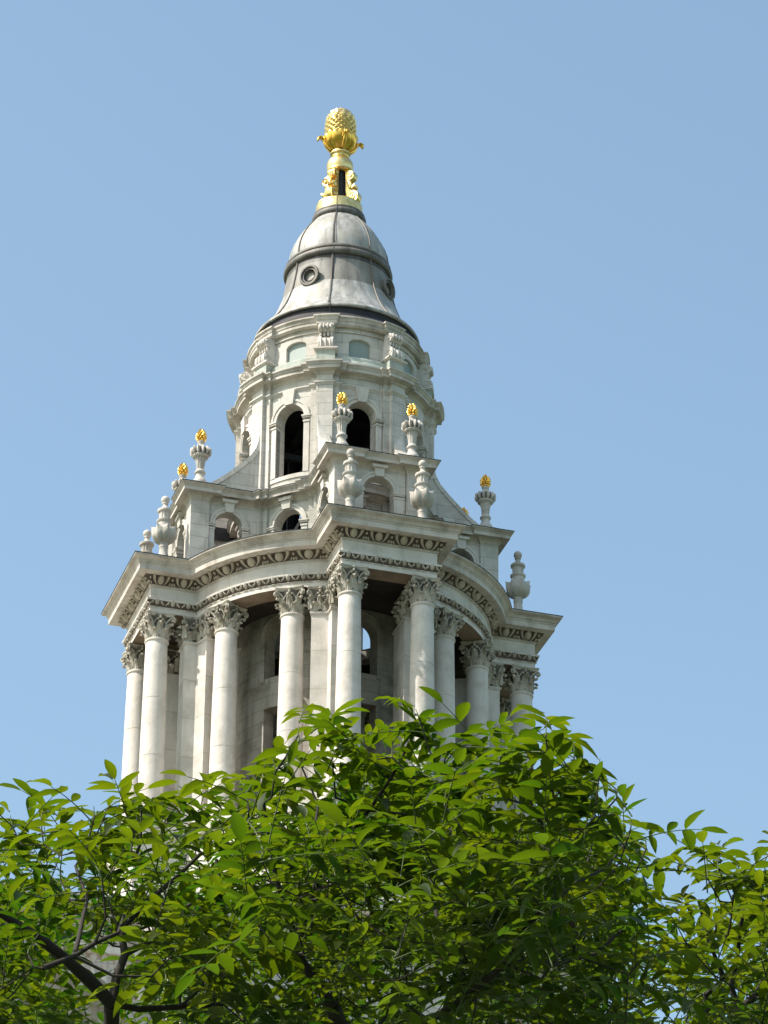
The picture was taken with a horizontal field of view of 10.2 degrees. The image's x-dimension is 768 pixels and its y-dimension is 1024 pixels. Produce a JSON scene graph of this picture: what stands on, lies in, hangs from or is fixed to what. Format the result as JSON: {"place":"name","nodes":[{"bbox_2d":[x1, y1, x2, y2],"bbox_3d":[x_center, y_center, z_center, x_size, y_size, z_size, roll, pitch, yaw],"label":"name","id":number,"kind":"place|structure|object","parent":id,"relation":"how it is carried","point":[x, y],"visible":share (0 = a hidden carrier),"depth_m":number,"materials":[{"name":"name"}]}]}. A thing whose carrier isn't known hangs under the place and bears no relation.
{"place":"outdoors","nodes":[
{"label":"outdoors","id":0,"kind":"place"},
{"bbox_2d":[2,883,155,1023],"bbox_3d":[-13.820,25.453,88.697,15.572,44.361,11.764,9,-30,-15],"label":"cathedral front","id":1,"kind":"structure","parent":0,"point":[95,959],"depth_m":94.53,"materials":[{"name":"stone"}]},
{"bbox_2d":[0,0,767,1023],"label":"sky","id":2,"kind":"structure","parent":0,"point":[566,201],"materials":[{"name":"blue"}]},
{"label":"pavement","id":3,"kind":"structure","parent":0,"visible":0},
{"bbox_2d":[101,107,616,1023],"bbox_3d":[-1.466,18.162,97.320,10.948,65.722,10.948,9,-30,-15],"label":"bell tower","id":4,"kind":"structure","parent":3,"relation":"on","point":[315,531],"depth_m":103.66,"materials":[{"name":"stone"}]},
{"bbox_2d":[288,343,305,361],"bbox_3d":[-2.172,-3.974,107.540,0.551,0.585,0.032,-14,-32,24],"label":"lantern window","id":5,"kind":"structure","parent":4,"relation":"in","point":[297,351],"depth_m":107.57,"materials":[{"name":"white glass"}]},
{"bbox_2d":[349,341,368,359],"bbox_3d":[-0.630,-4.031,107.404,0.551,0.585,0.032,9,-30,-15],"label":"lantern window","id":6,"kind":"structure","parent":4,"relation":"in","point":[359,349],"depth_m":107.42,"materials":[{"name":"glass"}]},
{"bbox_2d":[403,360,410,374],"bbox_3d":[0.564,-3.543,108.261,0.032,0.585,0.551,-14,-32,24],"label":"lantern window","id":7,"kind":"structure","parent":4,"relation":"in","point":[407,368],"depth_m":108.38,"materials":[{"name":"glass"}]},
{"label":"lawn","id":8,"kind":"structure","parent":0,"visible":0},
{"bbox_2d":[0,686,731,1023],"bbox_3d":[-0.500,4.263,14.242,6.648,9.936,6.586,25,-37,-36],"label":"walnut tree","id":9,"kind":"object","parent":8,"relation":"on","point":[504,897],"visible":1,"depth_m":13.09,"materials":[{"name":"green plant"}]},
{"bbox_2d":[616,822,767,1023],"bbox_3d":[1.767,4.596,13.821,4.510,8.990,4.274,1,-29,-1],"label":"walnut tree","id":10,"kind":"object","parent":8,"relation":"on","point":[746,908],"visible":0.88,"depth_m":13.97,"materials":[{"name":"green plant"}]}
]}

